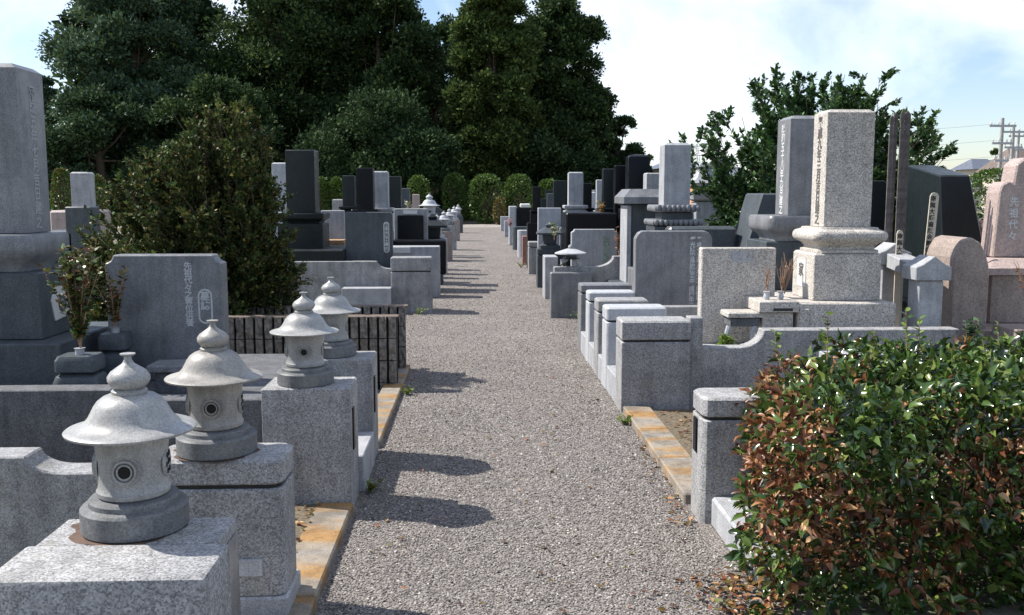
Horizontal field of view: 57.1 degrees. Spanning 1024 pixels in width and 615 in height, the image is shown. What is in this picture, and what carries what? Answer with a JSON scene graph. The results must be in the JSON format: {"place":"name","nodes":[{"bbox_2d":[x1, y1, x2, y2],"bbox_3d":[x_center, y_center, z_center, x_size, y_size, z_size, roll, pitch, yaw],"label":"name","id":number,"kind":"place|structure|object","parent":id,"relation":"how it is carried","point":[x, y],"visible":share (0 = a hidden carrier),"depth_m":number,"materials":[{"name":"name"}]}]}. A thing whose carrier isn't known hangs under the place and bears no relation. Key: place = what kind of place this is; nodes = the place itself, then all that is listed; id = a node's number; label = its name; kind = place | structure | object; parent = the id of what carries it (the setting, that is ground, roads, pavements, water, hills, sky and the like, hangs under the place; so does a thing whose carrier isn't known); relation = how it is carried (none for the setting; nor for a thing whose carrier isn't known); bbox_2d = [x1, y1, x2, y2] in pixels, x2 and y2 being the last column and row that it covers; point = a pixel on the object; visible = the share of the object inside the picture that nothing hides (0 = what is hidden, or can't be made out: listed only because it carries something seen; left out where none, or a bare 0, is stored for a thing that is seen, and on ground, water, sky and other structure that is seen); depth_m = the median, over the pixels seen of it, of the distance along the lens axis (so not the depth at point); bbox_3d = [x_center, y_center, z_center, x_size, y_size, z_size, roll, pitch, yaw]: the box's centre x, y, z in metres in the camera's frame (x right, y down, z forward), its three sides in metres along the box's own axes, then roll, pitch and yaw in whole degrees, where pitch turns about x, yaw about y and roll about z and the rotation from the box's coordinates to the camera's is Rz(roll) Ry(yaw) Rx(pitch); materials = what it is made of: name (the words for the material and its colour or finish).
{"place":"outdoors","nodes":[
{"label":"outdoors","id":0,"kind":"place"},
{"bbox_2d":[261,377,358,506],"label":"gate pillar","id":1,"kind":"structure","parent":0,"point":[316,428],"depth_m":4.74,"materials":[{"name":"grey stone"}]},
{"bbox_2d":[269,292,338,387],"bbox_3d":[-1.062,0.154,4.817,0.348,0.468,0.348,0,7,-2],"label":"stone lantern","id":2,"kind":"object","parent":1,"relation":"on","point":[303,329],"visible":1,"depth_m":4.74,"materials":[{"name":"stone"}]},
{"bbox_2d":[0,0,1023,172],"label":"sky","id":3,"kind":"structure","parent":0,"point":[671,63],"materials":[{"name":"white"}]},
{"bbox_2d":[537,208,560,247],"bbox_3d":[0.683,-1.245,17.286,0.422,1.168,0.150,0,7,-2],"label":"epitaph tablet","id":4,"kind":"object","parent":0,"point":[546,216],"visible":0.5,"depth_m":17.16,"materials":[{"name":"stone"}]},
{"bbox_2d":[313,227,818,614],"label":"gravel path","id":5,"kind":"structure","parent":0,"point":[489,235],"depth_m":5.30,"materials":[{"name":"grey gravel"}]},
{"bbox_2d":[0,517,240,614],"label":"gate pillar","id":6,"kind":"structure","parent":5,"relation":"on","point":[191,567],"depth_m":2.41,"materials":[{"name":"grey stone"}]},
{"bbox_2d":[62,352,196,543],"bbox_3d":[-1.097,0.383,2.716,0.361,0.510,0.361,0,7,-2],"label":"stone lantern","id":7,"kind":"object","parent":6,"relation":"on","point":[130,426],"visible":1,"depth_m":2.64,"materials":[{"name":"stone"}]},
{"bbox_2d":[169,443,300,614],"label":"gate pillar","id":8,"kind":"structure","parent":5,"relation":"on","point":[252,494],"depth_m":3.47,"materials":[{"name":"grey stone"}]},
{"bbox_2d":[164,319,262,460],"bbox_3d":[-1.112,0.293,3.522,0.355,0.498,0.355,0,7,-2],"label":"stone lantern","id":9,"kind":"object","parent":8,"relation":"on","point":[214,374],"visible":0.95,"depth_m":3.44,"materials":[{"name":"stone"}]},
{"bbox_2d":[324,351,378,459],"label":"gate pillar","id":10,"kind":"structure","parent":5,"relation":"on","point":[361,366],"depth_m":5.58,"materials":[{"name":"grey stone"}]},
{"bbox_2d":[312,277,360,358],"bbox_3d":[-1.085,0.051,5.660,0.350,0.471,0.350,0,7,-2],"label":"stone lantern","id":11,"kind":"object","parent":10,"relation":"on","point":[333,308],"visible":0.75,"depth_m":5.58,"materials":[{"name":"stone"}]},
{"bbox_2d":[358,432,374,491],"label":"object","id":12,"kind":"structure","parent":5,"relation":"on","point":[366,451],"depth_m":5.28,"materials":[{"name":"stone"}]},
{"bbox_2d":[391,256,432,312],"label":"gate pillar","id":13,"kind":"structure","parent":5,"relation":"on","point":[411,281],"depth_m":12.76,"materials":[{"name":"grey stone"}]},
{"bbox_2d":[393,245,440,296],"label":"gate pillar","id":14,"kind":"structure","parent":5,"relation":"on","point":[433,251],"depth_m":14.72,"materials":[{"name":"stone"}]},
{"bbox_2d":[527,186,540,268],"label":"gravestone","id":15,"kind":"object","parent":5,"relation":"on","point":[532,229],"visible":0.56,"depth_m":20.39,"materials":[{"name":"black stone"}]},
{"bbox_2d":[295,327,824,614],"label":"fallen leaves","id":16,"kind":"object","parent":5,"relation":"on","point":[731,604],"visible":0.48,"depth_m":3.81,"materials":[{"name":"brown plant"}]},
{"bbox_2d":[550,272,591,317],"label":"wall end block","id":17,"kind":"structure","parent":5,"relation":"on","point":[564,290],"depth_m":12.25,"materials":[{"name":"grey stone"}]},
{"bbox_2d":[553,256,619,281],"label":"plot wall","id":18,"kind":"structure","parent":5,"relation":"on","point":[610,269],"depth_m":12.38,"materials":[{"name":"grey stone"}]},
{"bbox_2d":[577,282,631,350],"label":"gate pillar","id":19,"kind":"structure","parent":5,"relation":"on","point":[583,287],"depth_m":9.65,"materials":[{"name":"grey stone"}]},
{"bbox_2d":[585,289,634,362],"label":"gate pillar","id":20,"kind":"structure","parent":5,"relation":"on","point":[591,295],"depth_m":8.97,"materials":[{"name":"stone"}]},
{"bbox_2d":[594,297,647,375],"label":"gate pillar","id":21,"kind":"structure","parent":5,"relation":"on","point":[599,302],"depth_m":8.30,"materials":[{"name":"grey stone"}]},
{"bbox_2d":[602,304,666,388],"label":"gate pillar","id":22,"kind":"structure","parent":5,"relation":"on","point":[611,313],"depth_m":7.72,"materials":[{"name":"stone"}]},
{"bbox_2d":[615,316,690,412],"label":"gate pillar","id":23,"kind":"structure","parent":5,"relation":"on","point":[653,362],"depth_m":6.92,"materials":[{"name":"grey stone"}]},
{"bbox_2d":[711,497,807,587],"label":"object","id":24,"kind":"structure","parent":5,"relation":"on","point":[724,512],"depth_m":4.33,"materials":[{"name":"stone"}]},
{"bbox_2d":[112,197,1023,614],"bbox_3d":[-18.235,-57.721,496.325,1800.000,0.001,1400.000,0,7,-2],"label":"ground","id":25,"kind":"structure","parent":0,"point":[984,599],"depth_m":3.80,"materials":[{"name":"soil"}]},
{"bbox_2d":[0,447,97,566],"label":"plot wall","id":26,"kind":"structure","parent":25,"relation":"on","point":[43,495],"depth_m":3.47,"materials":[{"name":"grey stone"}]},
{"bbox_2d":[49,167,71,210],"bbox_3d":[-11.206,-2.358,23.495,0.629,2.305,0.586,0,7,-2],"label":"clipped bush","id":27,"kind":"object","parent":25,"relation":"on","point":[60,172],"visible":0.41,"depth_m":23.30,"materials":[{"name":"green plant"}]},
{"bbox_2d":[58,206,100,297],"bbox_3d":[-5.658,-0.610,12.478,0.832,1.450,0.768,0,7,-2],"label":"gravestone","id":28,"kind":"object","parent":25,"relation":"on","point":[76,216],"visible":0.15,"depth_m":12.26,"materials":[{"name":"grey stone"}]},
{"bbox_2d":[70,172,95,205],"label":"gravestone","id":29,"kind":"object","parent":25,"relation":"on","point":[82,188],"visible":0.17,"depth_m":16.61,"materials":[{"name":"stone"}]},
{"bbox_2d":[45,82,160,216],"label":"tall tree","id":30,"kind":"object","parent":25,"relation":"on","point":[80,140],"visible":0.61,"depth_m":54.30,"materials":[{"name":"green plant"}]},
{"bbox_2d":[34,0,209,187],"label":"tall tree","id":31,"kind":"object","parent":25,"relation":"on","point":[117,44],"visible":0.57,"depth_m":57.63,"materials":[{"name":"green plant"}]},
{"bbox_2d":[0,384,262,462],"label":"plot wall","id":32,"kind":"structure","parent":25,"relation":"on","point":[43,417],"depth_m":4.82,"materials":[{"name":"stone"}]},
{"bbox_2d":[55,91,316,321],"bbox_3d":[-3.283,-0.620,8.434,2.549,2.605,2.484,5,8,36],"label":"dark shrub","id":33,"kind":"object","parent":25,"relation":"on","point":[224,206],"visible":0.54,"depth_m":8.19,"materials":[{"name":"green plant"}]},
{"bbox_2d":[141,0,231,132],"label":"tall tree","id":34,"kind":"object","parent":25,"relation":"on","point":[205,8],"visible":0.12,"depth_m":68.23,"materials":[{"name":"green plant"}]},
{"bbox_2d":[145,354,286,393],"bbox_3d":[-3.264,0.691,5.934,3.900,0.460,1.950,0,7,-2],"label":"grave bed","id":35,"kind":"object","parent":25,"relation":"on","point":[269,366],"depth_m":6.37,"materials":[{"name":"grey gravel"}]},
{"bbox_2d":[0,63,108,384],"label":"gravestone","id":36,"kind":"object","parent":35,"relation":"on","point":[36,338],"visible":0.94,"depth_m":5.45,"materials":[{"name":"grey stone"}]},
{"bbox_2d":[53,347,107,384],"bbox_3d":[-2.362,0.385,5.159,0.250,0.331,0.220,0,7,-2],"label":"flower stand","id":37,"kind":"object","parent":35,"relation":"on","point":[79,366],"visible":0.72,"depth_m":5.07,"materials":[{"name":"grey stone"}]},
{"bbox_2d":[35,238,103,347],"bbox_3d":[-2.372,-0.068,5.069,0.354,0.604,0.243,-3,7,-24],"label":"sakaki branch","id":38,"kind":"object","parent":37,"relation":"on","point":[79,305],"visible":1,"depth_m":5.08,"materials":[{"name":"green plant"}]},
{"bbox_2d":[98,326,136,374],"bbox_3d":[-2.408,0.299,5.732,0.200,0.366,0.200,0,7,-2],"label":"flower stand","id":39,"kind":"object","parent":35,"relation":"on","point":[114,343],"visible":0.63,"depth_m":5.64,"materials":[{"name":"grey stone"}]},
{"bbox_2d":[94,264,128,326],"bbox_3d":[-2.400,-0.069,5.673,0.210,0.392,0.179,0,7,-2],"label":"sakaki branch","id":40,"kind":"object","parent":39,"relation":"on","point":[113,305],"visible":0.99,"depth_m":5.67,"materials":[{"name":"green plant"}]},
{"bbox_2d":[146,359,187,394],"bbox_3d":[-1.944,0.415,5.501,0.310,0.190,0.220,0,7,-2],"label":"incense stand","id":41,"kind":"object","parent":35,"relation":"on","point":[161,369],"visible":0.42,"depth_m":5.42,"materials":[{"name":"stone"}]},
{"bbox_2d":[105,254,229,380],"bbox_3d":[-2.164,0.060,5.935,0.716,0.792,0.128,0,7,-2],"label":"epitaph tablet","id":42,"kind":"object","parent":35,"relation":"on","point":[171,304],"visible":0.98,"depth_m":5.86,"materials":[{"name":"grey stone"}]},
{"bbox_2d":[144,70,291,183],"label":"tall tree","id":43,"kind":"object","parent":25,"relation":"on","point":[204,88],"visible":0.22,"depth_m":53.70,"materials":[{"name":"green plant"}]},
{"bbox_2d":[189,0,384,175],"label":"tall tree","id":44,"kind":"object","parent":25,"relation":"on","point":[302,26],"visible":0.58,"depth_m":60.73,"materials":[{"name":"green plant"}]},
{"bbox_2d":[278,150,329,248],"bbox_3d":[-2.974,-1.119,13.454,0.925,2.228,0.864,0,7,-2],"label":"gravestone","id":45,"kind":"object","parent":25,"relation":"on","point":[302,176],"visible":0.52,"depth_m":13.18,"materials":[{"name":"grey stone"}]},
{"bbox_2d":[282,244,345,260],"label":"plinth","id":46,"kind":"structure","parent":25,"relation":"on","point":[334,253],"depth_m":12.92,"materials":[{"name":"grey stone"}]},
{"bbox_2d":[345,212,392,267],"bbox_3d":[-1.998,-0.904,13.190,0.650,0.864,0.143,0,7,-2],"label":"epitaph tablet","id":47,"kind":"object","parent":46,"relation":"on","point":[368,236],"visible":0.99,"depth_m":13.11,"materials":[{"name":"grey stone"}]},
{"bbox_2d":[229,304,407,389],"bbox_3d":[-1.910,0.391,8.133,1.968,0.733,0.873,0,7,-2],"label":"fence","id":48,"kind":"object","parent":25,"relation":"on","point":[380,329],"depth_m":7.73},
{"bbox_2d":[287,503,352,614],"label":"path kerb","id":49,"kind":"structure","parent":25,"relation":"on","point":[320,541],"depth_m":4.15,"materials":[{"name":"stone"}]},
{"bbox_2d":[51,0,599,209],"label":"wood","id":50,"kind":"object","parent":25,"relation":"on","point":[65,19],"visible":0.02,"depth_m":81.34,"materials":[{"name":"green plant"}]},
{"bbox_2d":[321,210,344,238],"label":"epitaph tablet","id":51,"kind":"object","parent":25,"relation":"on","point":[336,220],"visible":0.42,"depth_m":14.46,"materials":[{"name":"stone"}]},
{"bbox_2d":[282,261,391,301],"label":"plot wall","id":52,"kind":"structure","parent":25,"relation":"on","point":[358,273],"depth_m":12.86,"materials":[{"name":"grey stone"}]},
{"bbox_2d":[338,175,356,212],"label":"gravestone","id":53,"kind":"object","parent":25,"relation":"on","point":[349,191],"visible":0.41,"depth_m":19.24,"materials":[{"name":"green stone"}]},
{"bbox_2d":[351,168,380,211],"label":"gravestone","id":54,"kind":"object","parent":25,"relation":"on","point":[365,180],"visible":0.29,"depth_m":17.38,"materials":[{"name":"black stone"}]},
{"bbox_2d":[342,286,391,304],"bbox_3d":[-1.957,-0.095,12.761,0.656,0.360,0.290,0,7,-2],"label":"wall footing","id":55,"kind":"object","parent":25,"relation":"on","point":[361,295],"depth_m":12.61,"materials":[{"name":"stone"}]},
{"bbox_2d":[285,79,465,205],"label":"tall tree","id":56,"kind":"object","parent":25,"relation":"on","point":[404,147],"visible":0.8,"depth_m":53.75,"materials":[{"name":"green plant"}]},
{"bbox_2d":[313,0,452,160],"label":"tall tree","id":57,"kind":"object","parent":25,"relation":"on","point":[403,64],"visible":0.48,"depth_m":60.97,"materials":[{"name":"green plant"}]},
{"bbox_2d":[374,171,393,238],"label":"gravestone","id":58,"kind":"object","parent":25,"relation":"on","point":[382,191],"visible":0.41,"depth_m":18.18,"materials":[{"name":"stone"}]},
{"bbox_2d":[378,364,409,447],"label":"path kerb","id":59,"kind":"structure","parent":25,"relation":"on","point":[389,396],"depth_m":7.15,"materials":[{"name":"stone"}]},
{"bbox_2d":[393,239,446,273],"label":"black plinth","id":60,"kind":"structure","parent":25,"relation":"on","point":[442,243],"depth_m":15.46,"materials":[{"name":"stone"}]},
{"bbox_2d":[394,208,427,238],"bbox_3d":[-1.721,-1.200,16.061,0.561,0.971,0.315,0,7,-2],"label":"framed tablet","id":61,"kind":"object","parent":60,"relation":"attached to","point":[410,223],"visible":0.57,"depth_m":15.89,"materials":[{"name":"grey stone"}]},
{"bbox_2d":[411,12,470,194],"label":"tall tree","id":62,"kind":"object","parent":25,"relation":"on","point":[440,28],"visible":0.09,"depth_m":73.05,"materials":[{"name":"green plant"}]},
{"bbox_2d":[440,172,467,219],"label":"clipped bush","id":63,"kind":"object","parent":25,"relation":"on","point":[460,191],"visible":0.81,"depth_m":53.21,"materials":[{"name":"green plant"}]},
{"bbox_2d":[467,173,504,223],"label":"clipped bush","id":64,"kind":"object","parent":25,"relation":"on","point":[484,212],"visible":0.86,"depth_m":52.24,"materials":[{"name":"green plant"}]},
{"bbox_2d":[437,0,550,217],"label":"tall tree","id":65,"kind":"object","parent":25,"relation":"on","point":[492,131],"visible":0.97,"depth_m":57.46,"materials":[{"name":"green plant"}]},
{"bbox_2d":[503,173,532,215],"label":"clipped bush","id":66,"kind":"object","parent":25,"relation":"on","point":[510,178],"visible":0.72,"depth_m":53.25,"materials":[{"name":"green plant"}]},
{"bbox_2d":[475,99,613,202],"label":"tall tree","id":67,"kind":"object","parent":25,"relation":"on","point":[553,155],"visible":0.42,"depth_m":59.68,"materials":[{"name":"green plant"}]},
{"bbox_2d":[520,0,620,177],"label":"tall tree","id":68,"kind":"object","parent":25,"relation":"on","point":[570,79],"visible":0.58,"depth_m":60.92,"materials":[{"name":"green plant"}]},
{"bbox_2d":[559,172,587,247],"bbox_3d":[1.160,-1.475,17.328,0.611,2.016,0.572,0,7,-2],"label":"gravestone","id":69,"kind":"object","parent":25,"relation":"on","point":[575,192],"visible":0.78,"depth_m":17.11,"materials":[{"name":"stone"}]},
{"bbox_2d":[561,212,616,265],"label":"black plinth","id":70,"kind":"structure","parent":25,"relation":"on","point":[571,222],"depth_m":15.21,"materials":[{"name":"stone"}]},
{"bbox_2d":[571,229,617,265],"bbox_3d":[1.167,-0.707,13.410,0.656,0.820,0.104,0,7,-2],"label":"epitaph tablet","id":71,"kind":"object","parent":25,"relation":"on","point":[597,246],"visible":0.67,"depth_m":13.34,"materials":[{"name":"stone"}]},
{"bbox_2d":[584,114,645,185],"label":"tall tree","id":72,"kind":"object","parent":25,"relation":"on","point":[619,158],"visible":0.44,"depth_m":64.85,"materials":[{"name":"green plant"}]},
{"bbox_2d":[606,189,658,281],"bbox_3d":[1.692,-0.669,12.025,0.873,1.674,1.100,0,7,-2],"label":"roofed monument","id":73,"kind":"object","parent":25,"relation":"on","point":[634,213],"visible":0.37,"depth_m":11.72,"materials":[{"name":"grey stone"}]},
{"bbox_2d":[617,154,649,254],"bbox_3d":[2.039,-1.364,15.396,0.795,2.254,0.743,0,7,-2],"label":"gravestone","id":74,"kind":"object","parent":25,"relation":"on","point":[637,166],"visible":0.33,"depth_m":15.13,"materials":[{"name":"black stone"}]},
{"bbox_2d":[623,406,691,503],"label":"path kerb","id":75,"kind":"structure","parent":25,"relation":"on","point":[668,452],"depth_m":5.78,"materials":[{"name":"stone"}]},
{"bbox_2d":[628,143,703,290],"bbox_3d":[1.852,-0.778,10.809,0.899,2.180,0.900,0,7,-2],"label":"gravestone","id":76,"kind":"object","parent":25,"relation":"on","point":[673,207],"visible":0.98,"depth_m":10.57,"materials":[{"name":"stone"}]},
{"bbox_2d":[665,226,736,246],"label":"wall","id":77,"kind":"structure","parent":25,"relation":"on","point":[723,236],"depth_m":10.22,"materials":[{"name":"grey stone"}]},
{"bbox_2d":[690,162,716,225],"bbox_3d":[3.069,-1.262,15.079,0.500,2.126,0.500,0,7,-2],"label":"stone lantern","id":78,"kind":"object","parent":25,"relation":"on","point":[706,209],"visible":0.34,"depth_m":14.87,"materials":[{"name":"stone"}]},
{"bbox_2d":[691,387,808,523],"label":"gate pillar","id":79,"kind":"structure","parent":25,"relation":"on","point":[715,433],"depth_m":4.57,"materials":[{"name":"grey stone"}]},
{"bbox_2d":[653,409,938,490],"bbox_3d":[1.725,0.893,5.945,1.330,0.055,2.020,0,7,-2],"label":"soil bed","id":80,"kind":"object","parent":25,"relation":"on","point":[670,424],"visible":0.02,"depth_m":6.48,"materials":[{"name":"brown soil"}]},
{"bbox_2d":[668,62,957,242],"bbox_3d":[3.955,-1.498,12.362,3.525,3.401,3.696,0,7,-2],"label":"leafy shrub","id":81,"kind":"object","parent":25,"relation":"on","point":[726,190],"visible":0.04,"depth_m":11.88,"materials":[{"name":"green plant"}]},
{"bbox_2d":[686,315,958,408],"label":"plot wall","id":82,"kind":"structure","parent":25,"relation":"on","point":[726,366],"depth_m":7.01,"materials":[{"name":"grey stone"}]},
{"bbox_2d":[703,343,995,349],"bbox_3d":[3.591,0.486,7.816,5.260,0.420,1.165,0,7,-2],"label":"grave bed","id":83,"kind":"object","parent":25,"relation":"on","point":[742,343],"depth_m":7.63,"materials":[{"name":"grey gravel"}]},
{"bbox_2d":[697,247,775,342],"bbox_3d":[1.826,-0.100,7.667,0.605,0.778,0.114,0,7,-2],"label":"epitaph tablet","id":84,"kind":"object","parent":83,"relation":"on","point":[731,277],"visible":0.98,"depth_m":7.60,"materials":[{"name":"beige stone"}]},
{"bbox_2d":[720,309,762,339],"bbox_3d":[1.787,0.178,7.383,0.296,0.306,0.240,0,7,-2],"label":"offering table","id":85,"kind":"object","parent":83,"relation":"on","point":[741,317],"visible":0.81,"depth_m":7.28,"materials":[{"name":"beige stone"}]},
{"bbox_2d":[745,291,808,340],"bbox_3d":[2.087,0.089,7.442,0.390,0.456,0.405,0,7,-2],"label":"offering table","id":86,"kind":"object","parent":83,"relation":"on","point":[779,309],"visible":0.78,"depth_m":7.28,"materials":[{"name":"beige stone"}]},
{"bbox_2d":[775,109,895,326],"bbox_3d":[2.575,-0.644,7.627,0.765,1.868,0.860,0,7,-2],"label":"gravestone","id":87,"kind":"object","parent":83,"relation":"on","point":[837,270],"visible":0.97,"depth_m":7.42,"materials":[{"name":"beige stone"}]},
{"bbox_2d":[874,242,951,326],"bbox_3d":[3.268,-0.122,7.820,0.305,0.786,1.184,1,7,4],"label":"stone fence","id":88,"kind":"object","parent":83,"relation":"on","point":[926,275],"visible":0.6,"depth_m":7.30,"materials":[{"name":"stone"}]},
{"bbox_2d":[924,192,938,254],"bbox_3d":[3.578,-0.400,8.101,0.135,1.172,0.014,0,7,-2],"label":"wooden grave board","id":89,"kind":"object","parent":83,"relation":"on","point":[932,216],"visible":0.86,"depth_m":8.05,"materials":[{"name":"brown wood"}]},
{"bbox_2d":[927,235,988,342],"bbox_3d":[3.694,-0.162,7.836,0.300,0.861,0.480,0,7,-2],"label":"arched stone","id":90,"kind":"object","parent":83,"relation":"on","point":[965,293],"visible":0.75,"depth_m":7.61,"materials":[{"name":"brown stone"}]},
{"bbox_2d":[722,307,1023,614],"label":"camellia hedge","id":91,"kind":"object","parent":25,"relation":"on","point":[886,421],"visible":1,"depth_m":3.65,"materials":[{"name":"green plant"}]},
{"bbox_2d":[970,167,1002,228],"bbox_3d":[18.743,-4.075,36.475,2.427,2.712,2.220,0,7,-2],"label":"clipped bush","id":92,"kind":"object","parent":25,"relation":"on","point":[993,172],"visible":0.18,"depth_m":36.07,"materials":[{"name":"green plant"}]},
{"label":"grave bed","id":93,"kind":"structure","parent":25,"relation":"on","visible":0},
{"bbox_2d":[633,230,711,304],"bbox_3d":[1.538,-0.297,9.050,0.736,0.882,0.123,0,7,-2],"label":"epitaph tablet","id":94,"kind":"object","parent":93,"relation":"on","point":[665,266],"visible":0.81,"depth_m":8.98,"materials":[{"name":"grey stone"}]},
{"bbox_2d":[736,193,775,246],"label":"gravestone","id":95,"kind":"object","parent":93,"relation":"on","point":[759,203],"visible":0.06,"depth_m":10.13,"materials":[{"name":"grey stone"}]},
{"bbox_2d":[747,116,814,291],"bbox_3d":[2.788,-0.866,9.245,1.150,1.965,0.850,0,7,-2],"label":"gravestone","id":96,"kind":"object","parent":93,"relation":"on","point":[795,143],"visible":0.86,"depth_m":8.94,"materials":[{"name":"grey stone"}]},
{"bbox_2d":[870,180,886,247],"bbox_3d":[3.781,-0.654,9.897,0.240,1.350,0.120,0,7,-2],"label":"epitaph tablet","id":97,"kind":"object","parent":93,"relation":"on","point":[878,205],"visible":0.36,"depth_m":9.79,"materials":[{"name":"black stone"}]},
{"bbox_2d":[884,115,893,241],"bbox_3d":[3.350,-0.753,8.405,0.034,1.900,0.014,0,7,-2],"label":"grave board","id":98,"kind":"object","parent":93,"relation":"on","point":[889,170],"visible":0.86,"depth_m":8.35,"materials":[{"name":"brown wood"}]},
{"bbox_2d":[888,112,897,242],"bbox_3d":[3.397,-0.772,8.434,0.034,1.930,0.014,0,7,-2],"label":"grave board","id":99,"kind":"object","parent":93,"relation":"on","point":[895,125],"visible":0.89,"depth_m":8.38,"materials":[{"name":"brown wood"}]},
{"bbox_2d":[894,110,904,242],"bbox_3d":[3.445,-0.776,8.406,0.034,1.945,0.014,0,7,-2],"label":"grave board","id":100,"kind":"object","parent":93,"relation":"on","point":[900,165],"visible":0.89,"depth_m":8.35,"materials":[{"name":"brown wood"}]},
{"bbox_2d":[899,111,910,248],"bbox_3d":[3.501,-0.777,8.438,0.055,1.940,0.014,0,7,-2],"label":"grave board","id":101,"kind":"object","parent":93,"relation":"on","point":[906,146],"visible":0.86,"depth_m":8.38,"materials":[{"name":"brown wood"}]},
{"bbox_2d":[901,165,981,318],"bbox_3d":[4.290,-0.606,9.281,0.846,1.600,1.250,0,7,-2],"label":"gravestone","id":102,"kind":"object","parent":93,"relation":"on","point":[957,216],"visible":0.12,"depth_m":8.93,"materials":[{"name":"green stone"}]},
{"bbox_2d":[903,158,1023,344],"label":"gravestone","id":103,"kind":"object","parent":93,"relation":"on","point":[1002,242],"visible":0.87,"depth_m":8.11,"materials":[{"name":"pink stone"}]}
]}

